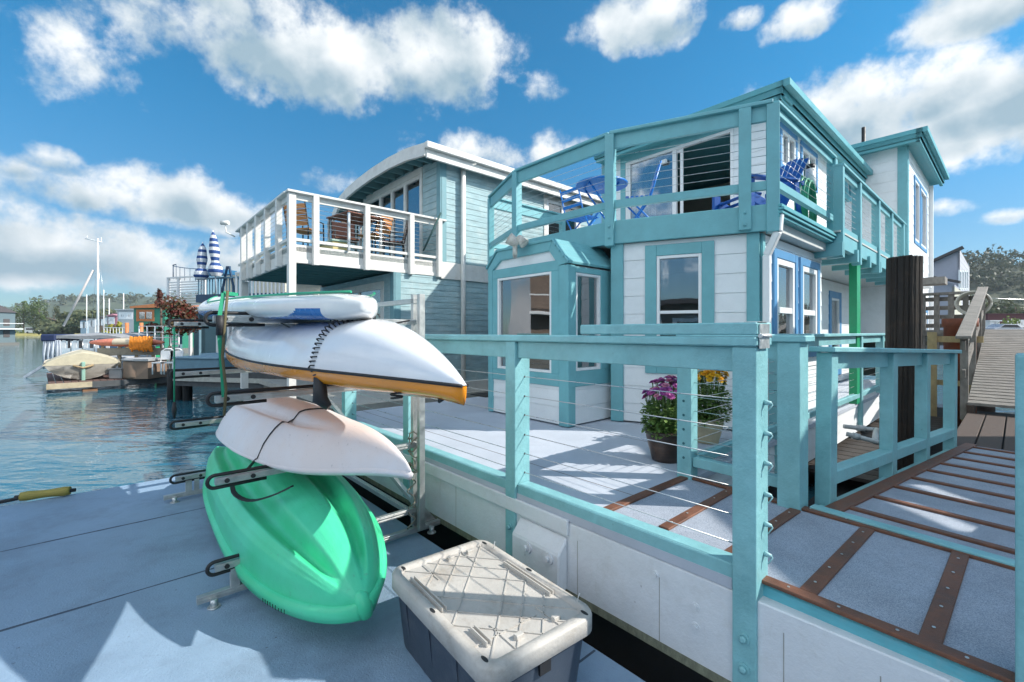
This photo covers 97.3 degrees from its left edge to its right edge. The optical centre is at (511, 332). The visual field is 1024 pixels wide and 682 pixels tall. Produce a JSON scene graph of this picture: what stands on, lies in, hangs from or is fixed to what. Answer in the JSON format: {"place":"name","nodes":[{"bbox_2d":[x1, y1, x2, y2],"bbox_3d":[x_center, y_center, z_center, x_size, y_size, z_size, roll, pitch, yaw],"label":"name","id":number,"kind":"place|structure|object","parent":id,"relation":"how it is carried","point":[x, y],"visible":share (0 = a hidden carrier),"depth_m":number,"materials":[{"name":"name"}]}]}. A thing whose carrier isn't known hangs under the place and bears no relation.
{"place":"outdoors","nodes":[
{"label":"outdoors","id":0,"kind":"place"},
{"bbox_2d":[15,333,80,335],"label":"shore","id":1,"kind":"structure","parent":0,"point":[25,334],"depth_m":230.10,"materials":[{"name":"yellow plant"}]},
{"bbox_2d":[11,301,36,330],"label":"tree","id":2,"kind":"object","parent":1,"relation":"on","point":[26,316],"visible":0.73,"depth_m":249.56,"materials":[{"name":"green plant"}]},
{"bbox_2d":[27,297,51,321],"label":"tree","id":3,"kind":"object","parent":1,"relation":"on","point":[38,315],"visible":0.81,"depth_m":247.92,"materials":[{"name":"green plant"}]},
{"bbox_2d":[31,311,79,334],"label":"tree","id":4,"kind":"object","parent":1,"relation":"on","point":[48,326],"visible":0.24,"depth_m":187.75,"materials":[{"name":"green plant"}]},
{"bbox_2d":[7,297,200,332],"bbox_3d":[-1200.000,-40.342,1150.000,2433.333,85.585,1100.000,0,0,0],"label":"hills","id":5,"kind":"structure","parent":0,"point":[116,304],"depth_m":801.68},
{"bbox_2d":[4,291,216,307],"bbox_3d":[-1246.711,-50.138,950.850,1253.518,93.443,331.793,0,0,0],"label":"hillside wood","id":6,"kind":"object","parent":5,"relation":"on","point":[73,298],"visible":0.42,"depth_m":847.38,"materials":[{"name":"green plant"}]},
{"bbox_2d":[160,348,183,374],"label":"plastic chair","id":7,"kind":"object","parent":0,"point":[179,353],"visible":0.6,"depth_m":15.82,"materials":[{"name":"white plastic"}]},
{"bbox_2d":[0,336,1014,506],"bbox_3d":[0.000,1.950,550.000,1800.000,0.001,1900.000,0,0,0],"label":"water","id":8,"kind":"structure","parent":0,"point":[79,440],"depth_m":8.84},
{"bbox_2d":[0,305,22,344],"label":"lakeside house","id":9,"kind":"structure","parent":8,"relation":"on","point":[7,326],"depth_m":66.95,"materials":[{"name":"grey wood"}]},
{"bbox_2d":[58,310,108,333],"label":"tree","id":10,"kind":"object","parent":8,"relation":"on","point":[81,315],"visible":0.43,"depth_m":180.42,"materials":[{"name":"green plant"}]},
{"bbox_2d":[61,236,107,351],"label":"sailboat","id":11,"kind":"object","parent":8,"relation":"on","point":[66,349],"visible":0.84,"depth_m":45.92,"materials":[{"name":"white plastic"}]},
{"bbox_2d":[23,333,150,377],"bbox_3d":[-19.036,1.002,20.490,3.910,1.936,2.134,0,0,-7],"label":"canopy boat","id":12,"kind":"object","parent":8,"relation":"on","point":[51,343],"visible":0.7,"depth_m":19.62,"materials":[{"name":"white fabric"}]},
{"bbox_2d":[46,368,167,383],"bbox_3d":[-14.977,1.640,17.701,5.200,0.040,4.562,0,0,44],"label":"dock","id":13,"kind":"object","parent":8,"relation":"on","point":[58,379],"visible":0.29,"depth_m":15.41,"materials":[{"name":"brown wood"}]},
{"bbox_2d":[46,381,91,389],"bbox_3d":[-14.293,1.725,14.562,0.120,0.170,1.058,0,0,44],"label":"dock edge","id":14,"kind":"object","parent":13,"relation":"attached to","point":[67,385],"visible":1,"depth_m":14.50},
{"bbox_2d":[42,349,120,379],"bbox_3d":[-15.528,1.182,16.303,1.981,1.115,3.334,0,0,-44],"label":"covered dinghy","id":15,"kind":"object","parent":13,"relation":"on","point":[82,364],"visible":0.96,"depth_m":15.17,"materials":[{"name":"beige fabric"}]},
{"bbox_2d":[107,367,123,378],"bbox_3d":[-13.741,1.438,15.800,0.475,0.363,0.475,0,0,0],"label":"crate","id":16,"kind":"object","parent":13,"relation":"on","point":[115,373],"visible":0.7,"depth_m":15.58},
{"bbox_2d":[92,377,166,386],"bbox_3d":[-12.703,1.735,16.246,0.100,0.190,3.574,0,0,44],"label":"dock edge","id":17,"kind":"object","parent":13,"relation":"attached to","point":[126,382],"visible":0.64,"depth_m":15.58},
{"bbox_2d":[97,346,176,368],"bbox_3d":[-14.717,1.150,17.723,2.871,1.199,0.100,0,0,-6],"label":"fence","id":18,"kind":"object","parent":13,"relation":"on","point":[119,351],"visible":0.34,"depth_m":17.65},
{"bbox_2d":[89,338,164,345],"bbox_3d":[-15.061,0.401,17.638,2.716,0.320,0.400,0,0,-6],"label":"red kayak","id":19,"kind":"object","parent":18,"relation":"on","point":[115,342],"visible":0.8,"depth_m":17.45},
{"bbox_2d":[128,336,152,351],"bbox_3d":[-14.362,0.464,17.445,0.974,0.632,0.135,0,0,0],"label":"orange rope net","id":20,"kind":"object","parent":19,"relation":"on","point":[139,343],"visible":1,"depth_m":17.42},
{"bbox_2d":[121,357,168,378],"bbox_3d":[-13.127,1.260,16.000,1.190,0.720,1.020,0,0,0],"label":"deck box","id":21,"kind":"object","parent":13,"relation":"on","point":[137,367],"visible":0.98,"depth_m":15.58,"materials":[{"name":"brown plastic"}]},
{"bbox_2d":[138,326,179,360],"bbox_3d":[-14.883,0.542,19.000,1.718,1.616,0.048,0,0,0],"label":"guard rail","id":22,"kind":"object","parent":13,"relation":"on","point":[163,337],"visible":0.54,"depth_m":18.99,"materials":[{"name":"white plastic"}]},
{"bbox_2d":[151,348,172,374],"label":"plastic chair","id":23,"kind":"object","parent":13,"relation":"on","point":[164,355],"visible":0.64,"depth_m":15.82,"materials":[{"name":"white plastic"}]},
{"bbox_2d":[143,294,202,345],"bbox_3d":[-14.449,-0.036,19.349,2.568,3.172,1.466,0,0,23],"label":"shrub","id":24,"kind":"object","parent":13,"relation":"on","point":[179,308],"visible":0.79,"depth_m":19.12,"materials":[{"name":"red plant"}]},
{"bbox_2d":[115,309,133,332],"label":"houseboat","id":25,"kind":"object","parent":8,"relation":"on","point":[124,316],"visible":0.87,"depth_m":61.99,"materials":[{"name":"white wood"}]},
{"bbox_2d":[154,288,165,347],"bbox_3d":[-18.669,-0.400,23.968,0.554,3.900,0.444,0,0,-15],"label":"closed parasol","id":26,"kind":"object","parent":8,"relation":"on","point":[159,295],"visible":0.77,"depth_m":23.93,"materials":[{"name":"red fabric"}]},
{"bbox_2d":[130,304,198,352],"bbox_3d":[-32.212,-0.181,44.000,3.327,4.862,8.600,0,0,0],"label":"houseboat","id":27,"kind":"object","parent":8,"relation":"on","point":[146,314],"visible":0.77,"depth_m":40.00,"materials":[{"name":"green paint"}]},
{"bbox_2d":[136,310,153,320],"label":"window","id":28,"kind":"structure","parent":27,"relation":"in","point":[141,315],"depth_m":39.98,"materials":[{"name":"orange glass"}]},
{"bbox_2d":[167,369,192,400],"bbox_3d":[-9.555,1.660,13.039,0.735,1.381,0.375,0,0,13],"label":"dark pilings cluster","id":29,"kind":"object","parent":8,"relation":"in","point":[184,393],"visible":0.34,"depth_m":12.92,"materials":[{"name":"black wood"}]},
{"bbox_2d":[175,371,296,387],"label":"dock platform","id":30,"kind":"structure","parent":29,"relation":"on","point":[255,375],"depth_m":12.11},
{"bbox_2d":[172,353,234,370],"bbox_3d":[-8.541,0.848,13.242,1.546,0.443,1.750,0,0,13],"label":"dock step box","id":31,"kind":"object","parent":30,"relation":"on","point":[206,360],"visible":0.47,"depth_m":12.47,"materials":[{"name":"blue paint"}]},
{"bbox_2d":[175,376,286,382],"bbox_3d":[-7.243,1.289,12.018,4.426,0.120,0.049,0,0,13],"label":"dock fender board","id":32,"kind":"object","parent":30,"relation":"attached to","point":[217,379],"visible":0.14,"depth_m":12.18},
{"bbox_2d":[167,264,286,367],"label":"balcony house","id":33,"kind":"structure","parent":8,"relation":"on","point":[199,342],"depth_m":20.98,"materials":[{"name":"blue paint"}]},
{"bbox_2d":[195,266,319,352],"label":"terrace house","id":34,"kind":"structure","parent":8,"relation":"on","point":[211,344],"depth_m":16.87,"materials":[{"name":"blue paint"}]},
{"bbox_2d":[193,242,208,292],"bbox_3d":[-11.314,-2.348,16.400,0.472,1.865,0.476,0,0,0],"label":"closed parasol","id":35,"kind":"object","parent":34,"relation":"on","point":[201,273],"visible":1,"depth_m":16.30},
{"bbox_2d":[208,230,223,292],"bbox_3d":[-10.780,-2.560,16.400,0.472,2.288,0.476,0,0,0],"label":"closed parasol","id":36,"kind":"object","parent":34,"relation":"on","point":[215,268],"visible":1,"depth_m":16.30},
{"bbox_2d":[235,272,285,298],"bbox_3d":[-8.130,-0.225,16.173,2.229,3.550,2.550,0,0,3],"label":"picket balustrade","id":37,"kind":"object","parent":34,"relation":"on","point":[236,273],"visible":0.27,"depth_m":14.95,"materials":[{"name":"blue paint"}]},
{"bbox_2d":[296,284,319,291],"bbox_3d":[-7.450,0.150,18.500,1.500,4.200,4.600,0,0,0],"label":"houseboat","id":38,"kind":"object","parent":8,"relation":"on","point":[306,288],"visible":0.06,"depth_m":16.50,"materials":[{"name":"grey paint"}]},
{"bbox_2d":[0,477,644,681],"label":"dock","id":39,"kind":"object","parent":8,"relation":"in","point":[171,631],"depth_m":2.61,"materials":[{"name":"concrete"}]},
{"bbox_2d":[14,486,75,500],"bbox_3d":[-4.563,1.580,4.411,0.436,0.090,0.089,0,0,-28],"label":"boat fender","id":40,"kind":"object","parent":39,"relation":"on","point":[37,494],"visible":1,"depth_m":4.39,"materials":[{"name":"plastic"}]},
{"bbox_2d":[0,507,595,662],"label":"dock joints","id":41,"kind":"object","parent":39,"relation":"on","point":[580,661],"visible":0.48,"depth_m":2.80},
{"bbox_2d":[163,294,440,610],"bbox_3d":[-1.947,0.665,4.008,1.670,1.930,2.340,0,0,-42],"label":"kayak rack","id":42,"kind":"object","parent":39,"relation":"on","point":[420,512],"visible":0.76,"depth_m":3.54,"materials":[{"name":"metal"}]},
{"bbox_2d":[171,327,176,418],"bbox_3d":[-3.246,0.390,4.330,0.041,0.880,0.041,0,0,22],"label":"hanging line","id":43,"kind":"object","parent":42,"relation":"hanging from","point":[174,409],"visible":1,"depth_m":4.32,"materials":[{"name":"green fabric"}]},
{"bbox_2d":[216,290,237,415],"bbox_3d":[-1.735,0.125,2.771,0.053,0.752,0.214,0,0,0],"label":"lashing strap","id":44,"kind":"object","parent":42,"relation":"hanging from","point":[221,319],"visible":1,"depth_m":2.69,"materials":[{"name":"green fabric"}]},
{"bbox_2d":[198,290,377,319],"bbox_3d":[-1.903,-0.221,3.594,0.820,0.244,3.543,0,1,-42],"label":"paddle board","id":45,"kind":"object","parent":42,"relation":"on","point":[328,305],"visible":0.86,"depth_m":2.44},
{"bbox_2d":[202,446,386,623],"bbox_3d":[-1.976,1.237,3.695,0.904,0.453,3.810,-17,11,-39],"label":"kayak","id":46,"kind":"object","parent":42,"relation":"on","point":[310,548],"visible":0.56,"depth_m":2.59,"materials":[{"name":"green plastic"}]},
{"bbox_2d":[216,397,412,501],"bbox_3d":[-1.606,0.817,3.354,0.852,0.565,3.181,0,-1,-43],"label":"kayak","id":47,"kind":"object","parent":42,"relation":"on","point":[291,435],"visible":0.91,"depth_m":2.80,"materials":[{"name":"white plastic"}]},
{"bbox_2d":[224,313,468,409],"bbox_3d":[-1.567,0.114,3.353,0.726,0.548,4.148,0,3,-42],"label":"kayak","id":48,"kind":"object","parent":42,"relation":"on","point":[397,361],"visible":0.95,"depth_m":2.22,"materials":[{"name":"white plastic"}]},
{"bbox_2d":[407,431,416,528],"bbox_3d":[-0.771,1.155,3.607,0.137,0.787,0.153,0,0,0],"label":"mooring rope","id":49,"kind":"object","parent":42,"relation":"attached to","point":[410,463],"visible":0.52,"depth_m":3.56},
{"bbox_2d":[392,540,591,681],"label":"storage tote","id":50,"kind":"object","parent":39,"relation":"on","point":[479,611],"visible":1,"depth_m":2.06,"materials":[{"name":"grey plastic"}]},
{"bbox_2d":[220,140,601,411],"bbox_3d":[-2.297,-1.058,12.199,8.975,5.916,6.491,0,0,-42],"label":"houseboat","id":51,"kind":"object","parent":8,"relation":"on","point":[419,188],"visible":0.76,"depth_m":9.87,"materials":[{"name":"blue"}]},
{"bbox_2d":[283,202,324,245],"bbox_3d":[-4.002,-1.971,8.671,0.507,0.923,0.567,0,0,15],"label":"balcony chair","id":52,"kind":"object","parent":51,"relation":"on","point":[302,222],"visible":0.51,"depth_m":8.45,"materials":[{"name":"brown wood"}]},
{"bbox_2d":[319,239,346,249],"bbox_3d":[-3.584,-1.630,8.913,0.340,0.240,1.040,0,0,-42],"label":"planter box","id":53,"kind":"object","parent":51,"relation":"on","point":[336,241],"visible":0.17,"depth_m":8.54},
{"bbox_2d":[331,220,358,250],"bbox_3d":[-3.564,-1.971,9.626,0.507,0.923,0.567,0,0,-30],"label":"balcony chair","id":54,"kind":"object","parent":51,"relation":"on","point":[339,229],"visible":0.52,"depth_m":9.78,"materials":[{"name":"brown wood"}]},
{"bbox_2d":[326,210,383,254],"bbox_3d":[-3.064,-1.870,8.803,0.800,0.720,0.769,0,0,40],"label":"balcony table","id":55,"kind":"object","parent":51,"relation":"on","point":[348,215],"visible":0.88,"depth_m":8.76,"materials":[{"name":"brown wood"}]},
{"bbox_2d":[332,281,383,318],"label":"wall","id":56,"kind":"structure","parent":51,"relation":"in","point":[377,287],"depth_m":9.67,"materials":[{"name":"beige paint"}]},
{"bbox_2d":[356,215,393,255],"bbox_3d":[-2.788,-1.971,9.190,0.567,0.923,0.507,0,0,20],"label":"balcony chair","id":57,"kind":"object","parent":51,"relation":"on","point":[384,231],"visible":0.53,"depth_m":9.14,"materials":[{"name":"brown wood"}]},
{"bbox_2d":[363,167,422,259],"bbox_3d":[-3.066,-2.655,11.428,0.090,2.191,3.152,0,0,-42],"label":"sliding door","id":58,"kind":"structure","parent":51,"relation":"in","point":[405,194],"depth_m":11.02,"materials":[{"name":"beige paint"}]},
{"bbox_2d":[382,220,407,256],"bbox_3d":[-2.566,-1.971,9.905,0.567,0.923,0.507,0,0,-10],"label":"balcony chair","id":59,"kind":"object","parent":51,"relation":"on","point":[385,243],"visible":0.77,"depth_m":9.86,"materials":[{"name":"black metal"}]},
{"bbox_2d":[543,194,580,235],"bbox_3d":[1.363,-2.870,12.269,1.470,1.456,0.078,0,0,-42],"label":"window","id":60,"kind":"structure","parent":51,"relation":"in","point":[553,206],"depth_m":12.12,"materials":[{"name":"white glass"}]},
{"bbox_2d":[342,77,1001,681],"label":"houseboat","id":61,"kind":"object","parent":8,"relation":"on","point":[682,251],"visible":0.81,"depth_m":5.30,"materials":[{"name":"white paint"}]},
{"bbox_2d":[505,233,528,258],"bbox_3d":[0.062,-1.071,5.552,0.291,0.300,0.207,0,0,0],"label":"flood lamp","id":62,"kind":"object","parent":61,"relation":"attached to","point":[513,240],"visible":1,"depth_m":5.50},
{"bbox_2d":[559,187,598,229],"bbox_3d":[1.054,-1.798,7.100,0.464,0.912,0.424,0,0,-35],"label":"folding chair","id":63,"kind":"object","parent":61,"relation":"on","point":[582,219],"visible":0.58,"depth_m":7.07,"materials":[{"name":"blue paint"}]},
{"bbox_2d":[576,176,627,225],"bbox_3d":[1.221,-1.681,6.150,0.700,0.679,0.700,0,0,0],"label":"bistro table","id":64,"kind":"object","parent":61,"relation":"on","point":[598,186],"visible":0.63,"depth_m":6.07,"materials":[{"name":"blue paint"}]},
{"bbox_2d":[356,379,879,588],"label":"deck","id":65,"kind":"structure","parent":61,"relation":"attached to","point":[630,472],"depth_m":4.11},
{"bbox_2d":[364,397,728,494],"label":"deck seams","id":66,"kind":"object","parent":65,"relation":"on","point":[547,468],"visible":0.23,"depth_m":4.29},
{"bbox_2d":[329,334,772,681],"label":"deck railing","id":67,"kind":"object","parent":65,"relation":"attached to","point":[744,564],"visible":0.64,"depth_m":2.23,"materials":[{"name":"teal paint"}]},
{"bbox_2d":[580,321,771,348],"bbox_3d":[0.781,0.012,2.302,0.175,0.116,0.974,0,0,-42],"label":"gate bar","id":68,"kind":"object","parent":67,"relation":"attached to","point":[761,330],"visible":1,"depth_m":2.11,"materials":[{"name":"teal paint"}]},
{"bbox_2d":[645,426,676,463],"bbox_3d":[1.317,0.960,3.847,0.350,0.260,0.350,0,0,0],"label":"flower pot","id":69,"kind":"object","parent":65,"relation":"on","point":[663,453],"visible":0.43,"depth_m":3.72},
{"bbox_2d":[639,375,676,439],"bbox_3d":[1.317,0.629,3.848,0.460,0.519,0.457,0,0,0],"label":"potted chrysanthemum","id":70,"kind":"object","parent":69,"relation":"in","point":[667,408],"visible":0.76,"depth_m":3.77,"materials":[{"name":"purple plant"}]},
{"bbox_2d":[697,417,723,444],"bbox_3d":[1.936,0.970,4.468,0.309,0.240,0.309,0,0,0],"label":"flower pot","id":71,"kind":"object","parent":65,"relation":"on","point":[711,438],"visible":0.44,"depth_m":4.36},
{"bbox_2d":[697,369,731,426],"bbox_3d":[1.936,0.597,4.468,0.488,0.631,0.481,0,0,0],"label":"potted chrysanthemum","id":72,"kind":"object","parent":71,"relation":"in","point":[705,389],"visible":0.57,"depth_m":4.36,"materials":[{"name":"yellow plant"}]},
{"bbox_2d":[690,335,814,510],"bbox_3d":[1.576,0.711,3.036,0.165,1.379,0.761,0,0,-39],"label":"deck railing","id":73,"kind":"object","parent":65,"relation":"on","point":[789,479],"visible":0.62,"depth_m":2.78,"materials":[{"name":"teal paint"}]},
{"bbox_2d":[676,333,884,479],"bbox_3d":[5.500,0.760,7.111,11.332,1.480,0.140,0,0,-42],"label":"deck railing","id":74,"kind":"object","parent":65,"relation":"attached to","point":[686,409],"visible":0.5,"depth_m":3.71,"materials":[{"name":"teal paint"}]},
{"bbox_2d":[614,480,1014,671],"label":"boarding panels","id":75,"kind":"object","parent":65,"relation":"on","point":[892,580],"visible":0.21,"depth_m":2.05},
{"bbox_2d":[603,476,1014,681],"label":"battens","id":76,"kind":"object","parent":75,"relation":"on","point":[929,638],"visible":0.67,"depth_m":1.93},
{"bbox_2d":[809,346,1014,566],"bbox_3d":[3.754,0.761,3.176,3.688,1.338,1.700,0,0,-35],"label":"gangway","id":77,"kind":"object","parent":65,"relation":"on","point":[954,496],"visible":0.95,"depth_m":3.13,"materials":[{"name":"teal paint"}]},
{"bbox_2d":[625,160,661,217],"bbox_3d":[1.776,-1.798,6.150,0.464,0.912,0.424,0,0,10],"label":"folding chair","id":78,"kind":"object","parent":61,"relation":"on","point":[640,211],"visible":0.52,"depth_m":5.96,"materials":[{"name":"blue paint"}]},
{"bbox_2d":[645,240,713,374],"bbox_3d":[1.931,-0.270,5.213,0.750,1.507,0.078,0,0,26],"label":"window","id":79,"kind":"structure","parent":61,"relation":"in","point":[704,250],"depth_m":5.19,"materials":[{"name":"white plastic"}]},
{"bbox_2d":[626,128,733,218],"bbox_3d":[3.147,-2.477,8.681,0.080,2.155,2.199,0,0,-42],"label":"sliding door","id":80,"kind":"structure","parent":61,"relation":"in","point":[636,163],"depth_m":8.65,"materials":[{"name":"white plastic"}]},
{"bbox_2d":[712,158,808,213],"bbox_3d":[3.269,-1.825,5.952,1.092,0.995,0.739,0,0,-15],"label":"adirondack chair","id":81,"kind":"object","parent":61,"relation":"on","point":[757,198],"visible":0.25,"depth_m":5.87,"materials":[{"name":"blue plastic"}]},
{"bbox_2d":[771,248,797,333],"bbox_3d":[3.243,-0.311,5.384,0.839,1.283,0.078,0,0,-42],"label":"window","id":82,"kind":"structure","parent":61,"relation":"in","point":[784,318],"depth_m":5.43,"materials":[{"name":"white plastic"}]},
{"bbox_2d":[780,121,797,172],"bbox_3d":[4.914,-3.217,8.042,0.898,0.787,0.078,0,0,-42],"label":"window","id":83,"kind":"structure","parent":61,"relation":"in","point":[784,150],"depth_m":8.01,"materials":[{"name":"white plastic"}]},
{"bbox_2d":[794,175,816,221],"bbox_3d":[3.844,-1.650,5.883,0.497,0.845,0.142,0,0,-42],"label":"chair","id":84,"kind":"object","parent":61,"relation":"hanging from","point":[811,192],"visible":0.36,"depth_m":5.84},
{"bbox_2d":[798,257,819,356],"bbox_3d":[3.940,-0.311,6.006,0.848,1.283,0.078,0,0,-42],"label":"window","id":85,"kind":"structure","parent":61,"relation":"in","point":[809,271],"depth_m":6.05,"materials":[{"name":"white plastic"}]},
{"bbox_2d":[800,140,817,192],"bbox_3d":[5.799,-3.217,8.832,1.046,0.787,0.078,0,0,-42],"label":"window","id":86,"kind":"structure","parent":61,"relation":"in","point":[803,150],"depth_m":8.80,"materials":[{"name":"white plastic"}]},
{"bbox_2d":[805,163,816,190],"bbox_3d":[4.017,-2.054,6.030,0.210,0.352,0.118,0,0,-35],"label":"clamp light","id":87,"kind":"object","parent":61,"relation":"attached to","point":[811,171],"visible":0.61,"depth_m":5.96,"materials":[{"name":"white metal"}]},
{"bbox_2d":[828,290,841,374],"bbox_3d":[6.885,0.034,9.637,0.923,1.791,0.078,0,0,-42],"label":"door","id":88,"kind":"structure","parent":61,"relation":"in","point":[835,298],"depth_m":9.75,"materials":[{"name":"blue wood"}]},
{"bbox_2d":[913,174,919,246],"bbox_3d":[10.227,-3.042,11.412,0.914,1.681,0.078,0,0,-42],"label":"window","id":89,"kind":"structure","parent":61,"relation":"in","point":[916,186],"depth_m":11.56,"materials":[{"name":"glass"}]},
{"bbox_2d":[920,183,926,252],"bbox_3d":[11.113,-3.042,12.202,1.286,1.681,0.078,0,0,-42],"label":"window","id":90,"kind":"structure","parent":61,"relation":"in","point":[923,194],"depth_m":12.35,"materials":[{"name":"white plastic"}]},
{"bbox_2d":[1015,353,1023,681],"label":"gate post","id":91,"kind":"object","parent":61,"relation":"attached to","point":[1019,517],"visible":1,"depth_m":1.35,"materials":[{"name":"teal paint"}]},
{"bbox_2d":[885,255,923,469],"bbox_3d":[4.587,1.282,5.303,0.374,4.337,0.332,0,0,0],"label":"piling","id":92,"kind":"object","parent":8,"relation":"in","point":[904,303],"visible":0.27,"depth_m":5.17,"materials":[{"name":"brown wood"}]},
{"bbox_2d":[843,424,878,444],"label":"water pipes","id":93,"kind":"object","parent":92,"relation":"attached to","point":[874,439],"visible":0.84,"depth_m":4.93,"materials":[{"name":"grey plastic"}]},
{"bbox_2d":[808,407,1014,506],"bbox_3d":[6.867,2.000,6.428,11.650,0.300,2.600,0,0,-42],"label":"dark pontoon","id":94,"kind":"object","parent":8,"relation":"on","point":[845,486],"depth_m":5.58,"materials":[{"name":"black concrete"}]},
{"bbox_2d":[808,416,942,482],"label":"walkway","id":95,"kind":"structure","parent":94,"relation":"on","point":[848,447],"depth_m":6.35,"materials":[{"name":"grey wood"}]},
{"bbox_2d":[957,413,1014,451],"bbox_3d":[6.531,1.475,4.890,2.900,0.550,2.385,0,0,-42],"label":"pier landing","id":96,"kind":"object","parent":94,"relation":"on","point":[990,431],"visible":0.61,"depth_m":5.44,"materials":[{"name":"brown wood"}]},
{"bbox_2d":[934,276,960,348],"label":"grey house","id":97,"kind":"structure","parent":8,"relation":"on","point":[948,287],"depth_m":21.64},
{"bbox_2d":[934,246,969,313],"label":"grey house","id":98,"kind":"structure","parent":8,"relation":"on","point":[953,264],"depth_m":26.49,"materials":[{"name":"white wood"}]},
{"bbox_2d":[927,318,983,425],"bbox_3d":[8.852,1.340,8.984,0.699,3.220,0.780,0,0,-42],"label":"wooden railing","id":99,"kind":"object","parent":8,"relation":"in","point":[950,326],"visible":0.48,"depth_m":8.94,"materials":[{"name":"brown wood"}]},
{"bbox_2d":[922,330,994,411],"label":"pier","id":100,"kind":"structure","parent":8,"relation":"in","point":[979,408],"depth_m":10.79,"materials":[{"name":"brown wood"}]},
{"bbox_2d":[922,276,973,348],"bbox_3d":[10.431,-0.342,11.109,0.600,1.985,1.663,0,0,-42],"label":"pier fence","id":101,"kind":"object","parent":100,"relation":"on","point":[936,299],"visible":0.34,"depth_m":11.10,"materials":[{"name":"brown wood"}]},
{"bbox_2d":[954,291,992,314],"bbox_3d":[10.823,-0.675,10.571,0.134,0.591,0.631,0,0,-42],"label":"hose coil","id":102,"kind":"object","parent":101,"relation":"hanging from","point":[962,295],"visible":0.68,"depth_m":10.64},
{"bbox_2d":[955,287,1023,419],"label":"pier ramp","id":103,"kind":"structure","parent":100,"relation":"on","point":[989,377],"depth_m":7.76,"materials":[{"name":"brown wood"}]},
{"bbox_2d":[0,0,1023,306],"label":"sky","id":104,"kind":"structure","parent":0,"point":[141,127],"materials":[{"name":"blue"}]},
{"bbox_2d":[969,265,1023,305],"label":"hill","id":105,"kind":"structure","parent":0,"point":[996,293],"depth_m":275.30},
{"bbox_2d":[962,243,1023,303],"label":"hill forest","id":106,"kind":"object","parent":105,"relation":"on","point":[1002,262],"visible":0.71,"depth_m":288.58,"materials":[{"name":"green plant"}]},
{"bbox_2d":[985,314,1023,327],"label":"warehouse","id":107,"kind":"structure","parent":0,"point":[1001,317],"depth_m":84.00,"materials":[{"name":"red metal"}]},
{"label":"quay ground","id":108,"kind":"structure","parent":0,"visible":0},
{"bbox_2d":[985,324,1023,328],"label":"parked car","id":109,"kind":"object","parent":108,"relation":"on","point":[1004,326],"visible":0.36,"depth_m":60.00,"materials":[{"name":"silver metal"}]},
{"bbox_2d":[994,298,1021,313],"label":"tree","id":110,"kind":"object","parent":108,"relation":"on","point":[1008,304],"visible":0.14,"depth_m":144.96,"materials":[{"name":"green plant"}]},
{"bbox_2d":[1001,305,1023,313],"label":"tree","id":111,"kind":"object","parent":108,"relation":"on","point":[1011,310],"visible":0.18,"depth_m":113.81,"materials":[{"name":"green plant"}]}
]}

